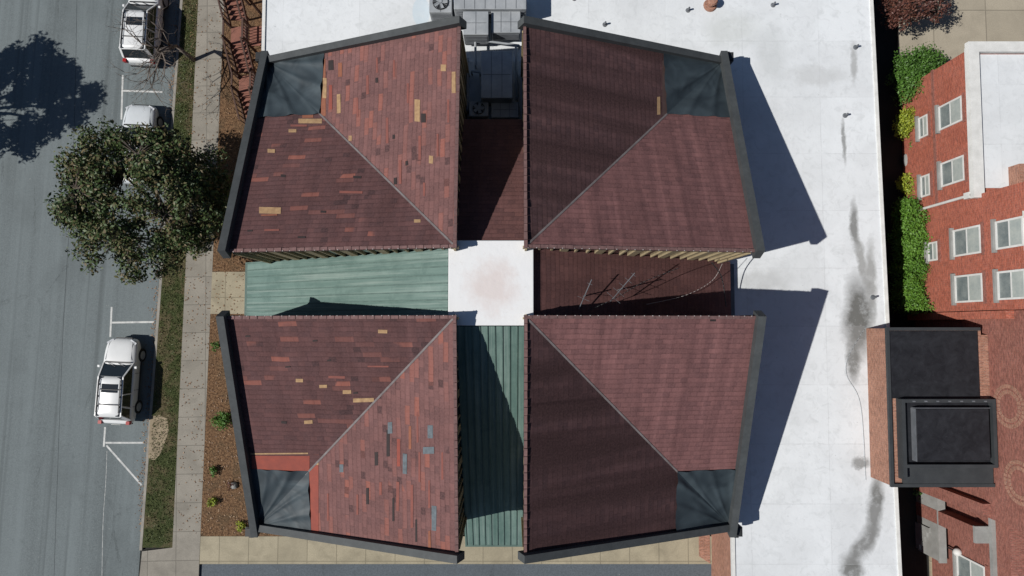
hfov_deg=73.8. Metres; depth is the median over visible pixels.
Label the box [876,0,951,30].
red leaf tree
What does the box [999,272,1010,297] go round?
window pane
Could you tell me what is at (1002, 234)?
window pane
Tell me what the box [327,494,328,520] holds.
roof patch
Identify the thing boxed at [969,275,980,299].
window pane
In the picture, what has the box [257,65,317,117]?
tarp
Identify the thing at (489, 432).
standing seams
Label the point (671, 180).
roof slope
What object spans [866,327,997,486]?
brick annex
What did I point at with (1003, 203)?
tall walls
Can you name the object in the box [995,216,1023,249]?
window frame
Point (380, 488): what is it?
roof patch
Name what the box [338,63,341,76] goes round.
roof patch
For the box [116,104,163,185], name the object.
parked car
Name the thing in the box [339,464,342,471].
roof patch
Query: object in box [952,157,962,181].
window pane
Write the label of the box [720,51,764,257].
parapet
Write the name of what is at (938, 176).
window sill
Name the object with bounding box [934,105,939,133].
window sill
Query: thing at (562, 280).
arm roof
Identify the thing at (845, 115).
vent pipes
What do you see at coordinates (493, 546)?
gutter
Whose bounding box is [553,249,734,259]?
tower walls
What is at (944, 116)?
window pane
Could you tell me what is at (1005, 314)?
pier
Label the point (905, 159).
boulder
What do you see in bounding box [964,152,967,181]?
lintel
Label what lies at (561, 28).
parapet
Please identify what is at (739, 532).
scupper box
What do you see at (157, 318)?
kerb
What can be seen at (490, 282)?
crossing roof
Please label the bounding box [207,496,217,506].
plant
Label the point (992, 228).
window sill
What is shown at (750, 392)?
parapet
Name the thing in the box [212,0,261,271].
mulch bed
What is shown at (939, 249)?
lintel
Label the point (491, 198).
arm roof
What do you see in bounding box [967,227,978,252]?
window pane
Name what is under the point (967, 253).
window frame
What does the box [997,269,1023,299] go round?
window frame
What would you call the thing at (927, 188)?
window pane
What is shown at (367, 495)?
roof patch
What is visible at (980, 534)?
buttress cap
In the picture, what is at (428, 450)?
roof patch
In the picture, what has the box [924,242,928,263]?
window sill
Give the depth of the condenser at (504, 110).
33.65 m
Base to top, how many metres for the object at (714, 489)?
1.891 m
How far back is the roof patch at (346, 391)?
28.57 m
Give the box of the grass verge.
[142,0,197,547]
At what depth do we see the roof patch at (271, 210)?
28.99 m
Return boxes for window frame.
[918,114,927,138]
[920,174,929,197]
[927,241,937,261]
[938,96,961,130]
[940,155,964,187]
[952,225,980,256]
[954,273,982,302]
[956,555,984,575]
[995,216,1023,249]
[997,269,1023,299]
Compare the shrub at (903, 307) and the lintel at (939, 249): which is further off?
the shrub at (903, 307)
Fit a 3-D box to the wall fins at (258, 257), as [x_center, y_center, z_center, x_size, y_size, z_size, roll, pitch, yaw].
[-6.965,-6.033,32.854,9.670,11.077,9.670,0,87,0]
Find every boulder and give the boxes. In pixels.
[231,482,237,488]
[903,154,907,165]
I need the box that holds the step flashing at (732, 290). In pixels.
[730,264,734,315]
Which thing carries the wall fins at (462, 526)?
attached to the tower walls at (459, 446)
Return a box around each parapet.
[216,310,259,537]
[217,51,268,257]
[257,523,464,563]
[267,15,466,63]
[518,15,720,63]
[518,523,729,563]
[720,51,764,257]
[727,310,766,537]
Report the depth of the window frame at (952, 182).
34.16 m
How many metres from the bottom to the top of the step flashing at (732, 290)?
0.300 m
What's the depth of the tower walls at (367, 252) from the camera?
30.35 m
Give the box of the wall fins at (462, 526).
[231,314,466,548]
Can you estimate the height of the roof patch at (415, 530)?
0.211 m
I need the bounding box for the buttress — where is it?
[916,502,985,540]
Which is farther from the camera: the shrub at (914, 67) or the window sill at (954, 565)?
the shrub at (914, 67)
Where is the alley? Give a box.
[873,0,928,575]
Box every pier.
[907,310,1014,319]
[913,487,990,516]
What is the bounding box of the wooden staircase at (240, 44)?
[217,0,261,123]
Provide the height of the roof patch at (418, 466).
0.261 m
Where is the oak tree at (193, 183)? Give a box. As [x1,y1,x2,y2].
[43,115,233,284]
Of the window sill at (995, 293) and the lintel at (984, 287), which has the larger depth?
the lintel at (984, 287)
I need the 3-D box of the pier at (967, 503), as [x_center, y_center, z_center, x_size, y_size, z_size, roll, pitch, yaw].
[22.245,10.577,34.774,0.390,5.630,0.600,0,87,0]
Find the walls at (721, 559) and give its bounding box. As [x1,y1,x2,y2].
[711,532,730,575]
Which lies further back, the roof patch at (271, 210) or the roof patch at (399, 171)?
the roof patch at (271, 210)
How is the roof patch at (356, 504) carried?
on the roof slope at (422, 385)
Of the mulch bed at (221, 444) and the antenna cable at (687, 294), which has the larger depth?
the mulch bed at (221, 444)
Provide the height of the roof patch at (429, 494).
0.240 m
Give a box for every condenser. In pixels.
[469,101,488,118]
[491,102,518,118]
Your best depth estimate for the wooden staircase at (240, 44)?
36.45 m
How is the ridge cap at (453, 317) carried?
on the roof slope at (422, 385)
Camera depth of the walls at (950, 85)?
35.28 m
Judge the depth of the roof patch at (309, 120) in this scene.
30.96 m
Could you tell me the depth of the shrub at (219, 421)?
37.02 m
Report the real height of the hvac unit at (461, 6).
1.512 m
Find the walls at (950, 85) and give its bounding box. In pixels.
[901,52,998,206]
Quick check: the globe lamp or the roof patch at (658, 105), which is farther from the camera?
the globe lamp
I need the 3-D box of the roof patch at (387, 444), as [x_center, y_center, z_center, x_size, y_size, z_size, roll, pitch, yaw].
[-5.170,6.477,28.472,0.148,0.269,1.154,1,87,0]
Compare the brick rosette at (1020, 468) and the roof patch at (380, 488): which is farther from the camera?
the brick rosette at (1020, 468)
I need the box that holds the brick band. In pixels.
[931,69,938,202]
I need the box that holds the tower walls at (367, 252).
[250,53,466,259]
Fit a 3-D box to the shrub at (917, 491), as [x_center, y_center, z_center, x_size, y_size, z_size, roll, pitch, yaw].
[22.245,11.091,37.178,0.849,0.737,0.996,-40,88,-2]
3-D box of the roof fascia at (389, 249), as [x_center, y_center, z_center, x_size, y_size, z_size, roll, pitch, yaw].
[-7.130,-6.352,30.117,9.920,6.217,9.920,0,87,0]
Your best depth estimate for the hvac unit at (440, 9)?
33.64 m
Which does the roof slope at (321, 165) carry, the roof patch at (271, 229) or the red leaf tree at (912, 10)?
the roof patch at (271, 229)
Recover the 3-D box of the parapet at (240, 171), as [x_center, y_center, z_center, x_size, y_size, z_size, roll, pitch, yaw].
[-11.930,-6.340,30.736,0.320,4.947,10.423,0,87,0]
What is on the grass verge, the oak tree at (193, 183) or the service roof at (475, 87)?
the oak tree at (193, 183)
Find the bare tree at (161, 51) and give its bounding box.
[104,0,196,119]
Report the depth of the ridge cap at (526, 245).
27.61 m
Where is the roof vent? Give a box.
[703,0,717,11]
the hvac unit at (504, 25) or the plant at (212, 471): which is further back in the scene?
the plant at (212, 471)
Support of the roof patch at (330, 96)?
on the roof slope at (420, 59)
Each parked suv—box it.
[94,337,145,424]
[119,0,168,67]
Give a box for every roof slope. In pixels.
[227,315,450,471]
[230,113,450,251]
[318,321,457,552]
[319,27,460,241]
[523,27,663,241]
[524,320,677,552]
[530,114,753,251]
[530,315,754,471]
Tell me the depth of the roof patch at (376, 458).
28.79 m
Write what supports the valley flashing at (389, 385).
on the roof slope at (422, 385)
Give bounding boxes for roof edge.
[261,0,901,575]
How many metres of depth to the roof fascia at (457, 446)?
27.17 m
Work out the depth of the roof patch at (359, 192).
28.76 m
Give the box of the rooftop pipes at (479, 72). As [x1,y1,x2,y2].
[466,40,519,113]
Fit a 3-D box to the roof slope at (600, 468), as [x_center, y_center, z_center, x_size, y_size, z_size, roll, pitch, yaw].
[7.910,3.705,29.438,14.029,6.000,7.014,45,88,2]
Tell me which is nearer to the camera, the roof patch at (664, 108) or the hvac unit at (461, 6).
the roof patch at (664, 108)
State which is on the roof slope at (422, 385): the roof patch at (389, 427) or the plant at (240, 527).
the roof patch at (389, 427)
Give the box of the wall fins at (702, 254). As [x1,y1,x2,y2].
[521,31,750,263]
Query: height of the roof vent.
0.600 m
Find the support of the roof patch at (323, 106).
on the roof slope at (420, 59)
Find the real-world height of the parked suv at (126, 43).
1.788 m
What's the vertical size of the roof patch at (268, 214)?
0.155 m
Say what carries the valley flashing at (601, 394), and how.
on the roof slope at (600, 468)
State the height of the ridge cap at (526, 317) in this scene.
1.721 m
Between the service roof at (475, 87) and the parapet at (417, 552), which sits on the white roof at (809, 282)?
the service roof at (475, 87)
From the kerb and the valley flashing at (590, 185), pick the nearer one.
the valley flashing at (590, 185)
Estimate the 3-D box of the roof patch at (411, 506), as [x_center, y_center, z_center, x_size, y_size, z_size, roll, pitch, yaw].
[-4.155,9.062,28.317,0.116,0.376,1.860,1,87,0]
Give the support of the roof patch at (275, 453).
on the roof slope at (273, 393)
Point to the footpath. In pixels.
(248, 550)
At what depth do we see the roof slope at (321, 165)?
28.91 m
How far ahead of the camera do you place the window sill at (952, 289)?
34.17 m
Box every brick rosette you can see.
[993,384,1023,428]
[1004,460,1023,505]
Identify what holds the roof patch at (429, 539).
on the roof slope at (422, 385)
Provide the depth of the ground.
37.38 m
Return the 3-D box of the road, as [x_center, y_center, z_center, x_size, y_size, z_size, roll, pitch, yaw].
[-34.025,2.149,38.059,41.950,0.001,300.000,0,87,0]
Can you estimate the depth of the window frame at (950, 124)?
34.32 m
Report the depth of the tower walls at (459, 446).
29.77 m
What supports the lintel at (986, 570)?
attached to the wing
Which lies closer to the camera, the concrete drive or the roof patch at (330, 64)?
the roof patch at (330, 64)
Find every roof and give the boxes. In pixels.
[246,249,447,315]
[265,0,897,575]
[448,240,533,325]
[457,119,523,239]
[457,326,523,544]
[467,61,522,118]
[534,249,730,315]
[979,54,1023,187]
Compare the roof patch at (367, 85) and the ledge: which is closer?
the roof patch at (367, 85)
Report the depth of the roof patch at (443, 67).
28.80 m
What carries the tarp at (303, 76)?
on the roof slope at (420, 59)
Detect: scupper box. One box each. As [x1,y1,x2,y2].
[245,525,260,537]
[255,52,260,62]
[728,52,733,64]
[736,524,742,537]
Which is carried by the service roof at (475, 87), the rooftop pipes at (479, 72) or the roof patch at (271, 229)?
the rooftop pipes at (479, 72)
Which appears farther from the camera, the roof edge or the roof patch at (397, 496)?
the roof edge
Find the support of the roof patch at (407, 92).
on the roof slope at (420, 59)
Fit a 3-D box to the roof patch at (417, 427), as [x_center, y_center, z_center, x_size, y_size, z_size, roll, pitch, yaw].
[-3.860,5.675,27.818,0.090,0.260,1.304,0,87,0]
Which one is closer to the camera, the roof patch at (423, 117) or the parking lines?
the roof patch at (423, 117)
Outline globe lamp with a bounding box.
[947,546,961,555]
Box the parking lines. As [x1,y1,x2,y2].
[103,75,161,484]
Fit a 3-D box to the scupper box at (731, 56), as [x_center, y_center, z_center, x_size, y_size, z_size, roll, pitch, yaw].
[10.510,-11.155,35.886,0.520,5.600,0.560,0,87,0]
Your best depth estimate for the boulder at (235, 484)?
37.28 m
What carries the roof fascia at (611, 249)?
on the wall fins at (702, 254)
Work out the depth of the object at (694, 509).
30.83 m
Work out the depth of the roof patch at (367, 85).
30.28 m
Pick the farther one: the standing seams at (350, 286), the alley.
the alley
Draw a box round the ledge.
[988,518,997,575]
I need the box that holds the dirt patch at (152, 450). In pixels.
[148,415,168,459]
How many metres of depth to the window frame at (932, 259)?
35.97 m
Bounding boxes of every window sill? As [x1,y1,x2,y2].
[915,116,919,141]
[916,175,921,199]
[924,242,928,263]
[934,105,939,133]
[936,161,941,189]
[949,228,954,259]
[950,274,956,304]
[952,551,956,575]
[990,219,996,252]
[992,269,998,302]
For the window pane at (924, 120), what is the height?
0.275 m
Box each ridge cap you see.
[227,315,457,552]
[228,26,460,251]
[523,26,754,251]
[524,315,755,551]
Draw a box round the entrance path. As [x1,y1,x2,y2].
[210,272,244,313]
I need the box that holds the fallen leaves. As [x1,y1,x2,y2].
[137,2,264,533]
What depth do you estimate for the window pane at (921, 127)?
36.78 m
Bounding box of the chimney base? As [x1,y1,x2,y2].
[1008,164,1023,184]
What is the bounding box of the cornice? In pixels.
[964,41,1023,198]
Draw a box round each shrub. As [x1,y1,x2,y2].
[209,410,231,430]
[210,341,219,351]
[885,41,947,107]
[891,275,938,317]
[892,106,915,140]
[895,172,915,195]
[913,487,922,499]
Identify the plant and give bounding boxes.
[207,465,216,477]
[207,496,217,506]
[235,520,245,532]
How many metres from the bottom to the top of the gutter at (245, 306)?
0.120 m
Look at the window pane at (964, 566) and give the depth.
34.57 m
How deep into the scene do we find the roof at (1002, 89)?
32.74 m
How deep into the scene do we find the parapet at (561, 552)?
29.12 m
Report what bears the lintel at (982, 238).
attached to the tall walls at (1003, 203)
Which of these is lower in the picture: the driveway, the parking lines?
the driveway
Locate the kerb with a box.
[139,0,182,549]
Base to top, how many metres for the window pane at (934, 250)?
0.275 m
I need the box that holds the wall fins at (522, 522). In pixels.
[521,314,751,548]
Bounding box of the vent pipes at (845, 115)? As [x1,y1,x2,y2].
[573,0,876,299]
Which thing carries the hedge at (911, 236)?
on the alley
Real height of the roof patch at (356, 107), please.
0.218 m
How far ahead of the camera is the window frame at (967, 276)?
33.14 m
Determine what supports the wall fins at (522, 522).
attached to the tower walls
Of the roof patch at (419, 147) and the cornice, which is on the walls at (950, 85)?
the cornice
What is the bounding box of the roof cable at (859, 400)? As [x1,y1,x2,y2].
[846,327,865,475]
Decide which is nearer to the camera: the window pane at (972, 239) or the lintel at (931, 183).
the window pane at (972, 239)
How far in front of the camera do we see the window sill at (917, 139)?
37.01 m
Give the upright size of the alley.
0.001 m
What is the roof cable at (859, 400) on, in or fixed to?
on the white roof at (809, 282)
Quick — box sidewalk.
[139,0,223,575]
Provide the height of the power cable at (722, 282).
3.028 m
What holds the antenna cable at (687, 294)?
attached to the arm
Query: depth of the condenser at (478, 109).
33.54 m
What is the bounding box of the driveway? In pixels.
[200,564,710,575]
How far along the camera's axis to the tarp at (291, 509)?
30.83 m
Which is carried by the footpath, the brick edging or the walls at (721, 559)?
the brick edging
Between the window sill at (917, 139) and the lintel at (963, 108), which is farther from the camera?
the window sill at (917, 139)
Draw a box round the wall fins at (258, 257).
[233,31,469,263]
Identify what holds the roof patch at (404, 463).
on the roof slope at (422, 385)
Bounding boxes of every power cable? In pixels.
[588,268,677,310]
[711,262,726,306]
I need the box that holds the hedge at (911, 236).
[886,195,935,314]
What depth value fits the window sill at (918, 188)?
36.83 m
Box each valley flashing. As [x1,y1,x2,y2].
[305,314,456,474]
[318,112,452,243]
[527,319,677,471]
[528,113,667,243]
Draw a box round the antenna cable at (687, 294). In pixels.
[646,265,721,304]
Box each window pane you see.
[920,119,922,136]
[922,177,924,195]
[923,116,926,134]
[925,176,928,193]
[929,244,931,259]
[933,243,935,258]
[940,104,949,127]
[942,162,951,184]
[950,98,960,122]
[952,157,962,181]
[955,230,965,254]
[956,277,967,300]
[958,556,969,575]
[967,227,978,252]
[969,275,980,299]
[971,562,982,575]
[997,221,1008,247]
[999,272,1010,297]
[1009,218,1021,245]
[1011,271,1023,296]
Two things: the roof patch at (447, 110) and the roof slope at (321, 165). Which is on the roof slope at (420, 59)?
the roof patch at (447, 110)
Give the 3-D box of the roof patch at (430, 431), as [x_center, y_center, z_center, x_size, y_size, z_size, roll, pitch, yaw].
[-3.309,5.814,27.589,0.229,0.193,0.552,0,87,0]
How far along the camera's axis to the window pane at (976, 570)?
33.58 m
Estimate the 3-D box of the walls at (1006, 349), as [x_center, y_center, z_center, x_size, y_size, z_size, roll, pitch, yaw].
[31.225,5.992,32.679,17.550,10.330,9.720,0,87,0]
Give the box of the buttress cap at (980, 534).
[973,526,988,542]
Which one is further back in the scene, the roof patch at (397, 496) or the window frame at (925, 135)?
the window frame at (925, 135)
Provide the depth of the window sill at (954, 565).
35.07 m
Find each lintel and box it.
[927,111,930,136]
[929,171,933,196]
[937,239,940,261]
[961,92,965,121]
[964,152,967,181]
[980,222,984,254]
[982,270,986,303]
[985,565,988,575]
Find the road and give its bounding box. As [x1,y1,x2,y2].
[0,0,179,575]
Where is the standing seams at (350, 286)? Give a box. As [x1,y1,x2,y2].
[245,249,447,311]
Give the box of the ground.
[138,530,710,575]
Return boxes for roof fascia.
[230,40,460,252]
[456,316,458,552]
[523,125,753,252]
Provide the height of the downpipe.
5.600 m
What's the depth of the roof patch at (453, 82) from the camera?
28.41 m
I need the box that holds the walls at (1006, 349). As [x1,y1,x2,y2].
[914,310,1023,531]
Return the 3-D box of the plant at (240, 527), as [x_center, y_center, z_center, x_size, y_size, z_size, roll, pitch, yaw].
[-14.797,12.941,37.156,0.591,0.485,0.636,-44,88,-2]
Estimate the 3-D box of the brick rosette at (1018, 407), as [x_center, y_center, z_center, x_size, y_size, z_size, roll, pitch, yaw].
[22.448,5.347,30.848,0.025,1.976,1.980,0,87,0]
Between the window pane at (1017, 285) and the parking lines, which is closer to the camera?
the window pane at (1017, 285)
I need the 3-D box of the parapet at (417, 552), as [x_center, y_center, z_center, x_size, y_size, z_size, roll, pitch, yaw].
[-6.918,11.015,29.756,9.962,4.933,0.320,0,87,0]
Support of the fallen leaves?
on the road
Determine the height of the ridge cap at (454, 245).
1.718 m
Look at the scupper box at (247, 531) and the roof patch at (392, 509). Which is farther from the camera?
the scupper box at (247, 531)
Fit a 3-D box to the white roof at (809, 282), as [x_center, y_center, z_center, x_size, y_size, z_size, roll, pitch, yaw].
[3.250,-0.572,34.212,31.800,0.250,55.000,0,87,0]
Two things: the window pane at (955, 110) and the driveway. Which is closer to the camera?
the window pane at (955, 110)
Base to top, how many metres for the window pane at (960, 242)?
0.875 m
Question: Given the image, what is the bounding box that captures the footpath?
[199,536,711,563]
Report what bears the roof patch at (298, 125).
on the roof slope at (321, 165)
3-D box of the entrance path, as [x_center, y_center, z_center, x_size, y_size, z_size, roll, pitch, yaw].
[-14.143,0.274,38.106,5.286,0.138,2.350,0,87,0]
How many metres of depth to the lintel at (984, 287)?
32.02 m
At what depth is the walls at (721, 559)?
35.51 m
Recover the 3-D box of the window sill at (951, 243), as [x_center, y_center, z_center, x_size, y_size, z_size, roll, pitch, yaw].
[22.135,-2.217,34.346,0.190,0.127,1.590,0,87,0]
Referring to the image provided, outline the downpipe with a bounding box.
[912,192,969,210]
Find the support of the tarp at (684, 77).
on the roof slope at (592, 115)
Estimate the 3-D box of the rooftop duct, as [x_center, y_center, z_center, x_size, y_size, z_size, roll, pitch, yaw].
[-0.741,-10.293,33.678,1.546,1.312,2.341,0,87,0]
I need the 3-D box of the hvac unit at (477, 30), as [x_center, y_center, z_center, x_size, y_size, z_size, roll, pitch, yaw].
[-1.762,-12.845,33.822,1.235,1.312,1.190,0,87,0]
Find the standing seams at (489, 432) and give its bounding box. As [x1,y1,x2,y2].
[457,326,523,545]
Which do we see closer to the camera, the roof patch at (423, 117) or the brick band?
the roof patch at (423, 117)
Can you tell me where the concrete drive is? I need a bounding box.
[897,0,1023,62]
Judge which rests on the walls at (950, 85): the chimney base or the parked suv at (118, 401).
the chimney base
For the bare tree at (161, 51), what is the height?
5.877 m
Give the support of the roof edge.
on the white roof at (809, 282)
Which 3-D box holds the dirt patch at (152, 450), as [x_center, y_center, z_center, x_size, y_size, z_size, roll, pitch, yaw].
[-19.465,8.245,37.642,1.100,0.106,2.450,0,87,0]
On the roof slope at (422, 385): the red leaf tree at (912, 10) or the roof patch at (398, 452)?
the roof patch at (398, 452)
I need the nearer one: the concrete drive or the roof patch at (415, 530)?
the roof patch at (415, 530)
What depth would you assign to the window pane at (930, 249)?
36.19 m
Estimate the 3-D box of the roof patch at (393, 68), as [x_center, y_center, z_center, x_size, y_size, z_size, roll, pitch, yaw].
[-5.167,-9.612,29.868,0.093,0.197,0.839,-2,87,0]
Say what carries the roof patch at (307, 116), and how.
on the roof slope at (321, 165)
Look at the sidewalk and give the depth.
37.83 m
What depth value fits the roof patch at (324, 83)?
31.29 m
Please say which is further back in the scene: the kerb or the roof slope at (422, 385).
the kerb
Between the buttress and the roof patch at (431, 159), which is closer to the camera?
the roof patch at (431, 159)
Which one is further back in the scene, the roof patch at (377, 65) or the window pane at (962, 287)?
the window pane at (962, 287)
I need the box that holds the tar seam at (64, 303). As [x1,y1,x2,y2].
[54,11,76,565]
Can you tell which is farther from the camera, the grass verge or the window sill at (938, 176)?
the grass verge
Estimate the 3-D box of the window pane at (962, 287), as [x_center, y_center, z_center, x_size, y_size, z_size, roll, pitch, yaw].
[22.210,0.045,33.623,0.040,0.875,1.170,0,87,0]
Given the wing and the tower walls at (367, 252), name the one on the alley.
the wing
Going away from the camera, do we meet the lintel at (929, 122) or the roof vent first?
the roof vent
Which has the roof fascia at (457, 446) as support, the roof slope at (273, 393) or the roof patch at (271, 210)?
the roof slope at (273, 393)
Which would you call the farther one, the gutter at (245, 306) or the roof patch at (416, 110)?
the gutter at (245, 306)
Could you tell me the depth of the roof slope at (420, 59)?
29.16 m
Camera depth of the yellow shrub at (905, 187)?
37.68 m
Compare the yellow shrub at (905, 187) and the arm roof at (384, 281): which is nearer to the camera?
the arm roof at (384, 281)
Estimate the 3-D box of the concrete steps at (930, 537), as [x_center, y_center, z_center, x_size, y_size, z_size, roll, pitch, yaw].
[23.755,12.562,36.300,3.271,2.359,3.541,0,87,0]
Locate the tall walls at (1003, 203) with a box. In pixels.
[908,182,1023,312]
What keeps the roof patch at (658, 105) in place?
on the roof slope at (592, 115)
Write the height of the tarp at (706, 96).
2.077 m
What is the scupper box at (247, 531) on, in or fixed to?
on the mulch bed at (221, 444)
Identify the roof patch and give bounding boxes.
[251,453,307,454]
[252,456,309,470]
[259,207,280,213]
[261,214,276,215]
[264,229,278,230]
[290,125,306,126]
[298,119,321,122]
[302,115,312,117]
[304,420,312,423]
[308,465,318,531]
[321,59,325,115]
[322,78,326,97]
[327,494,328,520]
[328,60,332,69]
[328,376,344,378]
[329,85,331,108]
[337,94,340,112]
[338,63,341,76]
[339,191,362,193]
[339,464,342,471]
[343,390,350,393]
[353,398,373,401]
[356,98,357,116]
[356,495,357,514]
[366,75,368,93]
[366,488,368,503]
[375,452,377,465]
[376,57,377,72]
[379,482,381,494]
[386,118,387,142]
[386,430,389,456]
[388,422,391,433]
[392,498,393,520]
[393,60,394,76]
[396,482,398,510]
[397,439,399,465]
[399,160,400,183]
[403,454,406,473]
[407,83,408,102]
[409,426,410,448]
[411,485,412,527]
[414,99,419,121]
[415,519,416,541]
[417,412,417,442]
[418,136,420,159]
[418,452,419,481]
[421,113,425,122]
[423,447,433,453]
[428,425,432,437]
[428,480,429,507]
[428,531,430,548]
[429,155,432,163]
[432,506,435,530]
[437,134,438,155]
[441,64,445,70]
[441,452,442,479]
[447,99,448,122]
[452,72,455,92]
[657,97,659,114]
[662,60,666,115]
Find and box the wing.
[932,502,1023,575]
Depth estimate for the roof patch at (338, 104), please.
30.71 m
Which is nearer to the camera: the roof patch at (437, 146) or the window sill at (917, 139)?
the roof patch at (437, 146)
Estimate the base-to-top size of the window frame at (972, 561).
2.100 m
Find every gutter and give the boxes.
[244,262,247,315]
[465,545,521,546]
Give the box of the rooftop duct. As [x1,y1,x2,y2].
[481,51,512,105]
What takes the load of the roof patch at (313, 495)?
on the roof slope at (422, 385)
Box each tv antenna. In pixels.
[578,279,591,308]
[608,273,635,301]
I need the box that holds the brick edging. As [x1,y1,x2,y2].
[699,535,709,562]
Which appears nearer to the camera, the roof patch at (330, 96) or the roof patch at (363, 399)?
the roof patch at (363, 399)
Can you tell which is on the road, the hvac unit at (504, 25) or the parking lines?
the parking lines
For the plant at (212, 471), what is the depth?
37.23 m
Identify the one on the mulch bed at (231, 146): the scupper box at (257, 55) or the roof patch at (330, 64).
the scupper box at (257, 55)
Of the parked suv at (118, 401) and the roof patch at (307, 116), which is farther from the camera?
the parked suv at (118, 401)
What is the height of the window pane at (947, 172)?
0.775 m
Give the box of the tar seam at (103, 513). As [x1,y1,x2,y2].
[102,459,106,562]
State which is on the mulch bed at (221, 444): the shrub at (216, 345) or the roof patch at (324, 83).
the shrub at (216, 345)
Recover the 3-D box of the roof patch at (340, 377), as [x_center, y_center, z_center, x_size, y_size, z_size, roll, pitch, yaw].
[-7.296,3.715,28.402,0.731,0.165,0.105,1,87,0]
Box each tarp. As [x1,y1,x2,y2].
[251,469,307,522]
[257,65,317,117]
[260,472,310,530]
[269,53,323,112]
[664,53,719,112]
[667,65,729,116]
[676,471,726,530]
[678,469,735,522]
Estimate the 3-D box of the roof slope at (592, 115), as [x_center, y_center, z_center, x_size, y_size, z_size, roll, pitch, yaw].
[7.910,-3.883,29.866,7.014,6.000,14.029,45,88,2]
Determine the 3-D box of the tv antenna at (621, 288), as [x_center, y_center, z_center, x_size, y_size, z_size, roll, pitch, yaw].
[4.572,0.006,30.289,0.707,3.318,1.571,30,87,2]
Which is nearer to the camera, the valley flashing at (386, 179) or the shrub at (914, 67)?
the valley flashing at (386, 179)
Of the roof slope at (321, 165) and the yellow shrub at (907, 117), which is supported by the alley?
the yellow shrub at (907, 117)
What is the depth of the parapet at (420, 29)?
30.36 m
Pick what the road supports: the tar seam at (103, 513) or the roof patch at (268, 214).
the tar seam at (103, 513)
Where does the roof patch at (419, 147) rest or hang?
on the roof slope at (420, 59)
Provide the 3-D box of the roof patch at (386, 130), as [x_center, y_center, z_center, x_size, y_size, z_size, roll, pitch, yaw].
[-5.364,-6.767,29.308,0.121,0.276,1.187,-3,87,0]
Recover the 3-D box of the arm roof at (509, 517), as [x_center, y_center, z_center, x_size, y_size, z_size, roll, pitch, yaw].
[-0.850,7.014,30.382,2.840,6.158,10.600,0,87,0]
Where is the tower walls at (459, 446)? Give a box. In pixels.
[457,364,463,529]
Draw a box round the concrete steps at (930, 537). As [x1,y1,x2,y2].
[915,492,946,562]
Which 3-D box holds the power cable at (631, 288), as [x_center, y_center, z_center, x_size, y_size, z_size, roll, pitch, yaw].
[5.121,0.005,28.746,4.390,0.628,0.131,-25,87,-1]
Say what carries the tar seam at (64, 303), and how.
on the road
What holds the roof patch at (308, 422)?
on the roof slope at (273, 393)
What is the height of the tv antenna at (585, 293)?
3.318 m
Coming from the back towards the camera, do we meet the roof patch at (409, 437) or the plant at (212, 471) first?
the plant at (212, 471)
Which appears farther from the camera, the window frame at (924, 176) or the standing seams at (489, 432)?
the window frame at (924, 176)
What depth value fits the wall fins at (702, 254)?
30.02 m
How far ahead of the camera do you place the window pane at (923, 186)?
36.60 m
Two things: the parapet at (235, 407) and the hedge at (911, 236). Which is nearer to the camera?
the parapet at (235, 407)
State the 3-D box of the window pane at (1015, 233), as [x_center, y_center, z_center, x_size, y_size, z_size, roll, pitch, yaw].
[22.203,-2.461,30.039,0.055,0.725,1.120,0,87,0]
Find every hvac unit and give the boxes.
[429,0,453,20]
[454,0,525,21]
[463,11,488,44]
[491,11,519,40]
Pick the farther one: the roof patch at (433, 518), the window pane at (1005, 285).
the window pane at (1005, 285)
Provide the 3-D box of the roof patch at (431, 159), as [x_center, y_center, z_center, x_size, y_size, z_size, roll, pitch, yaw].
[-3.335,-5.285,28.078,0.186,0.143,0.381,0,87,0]
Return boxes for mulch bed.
[200,314,279,535]
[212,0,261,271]
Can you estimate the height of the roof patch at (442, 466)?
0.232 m

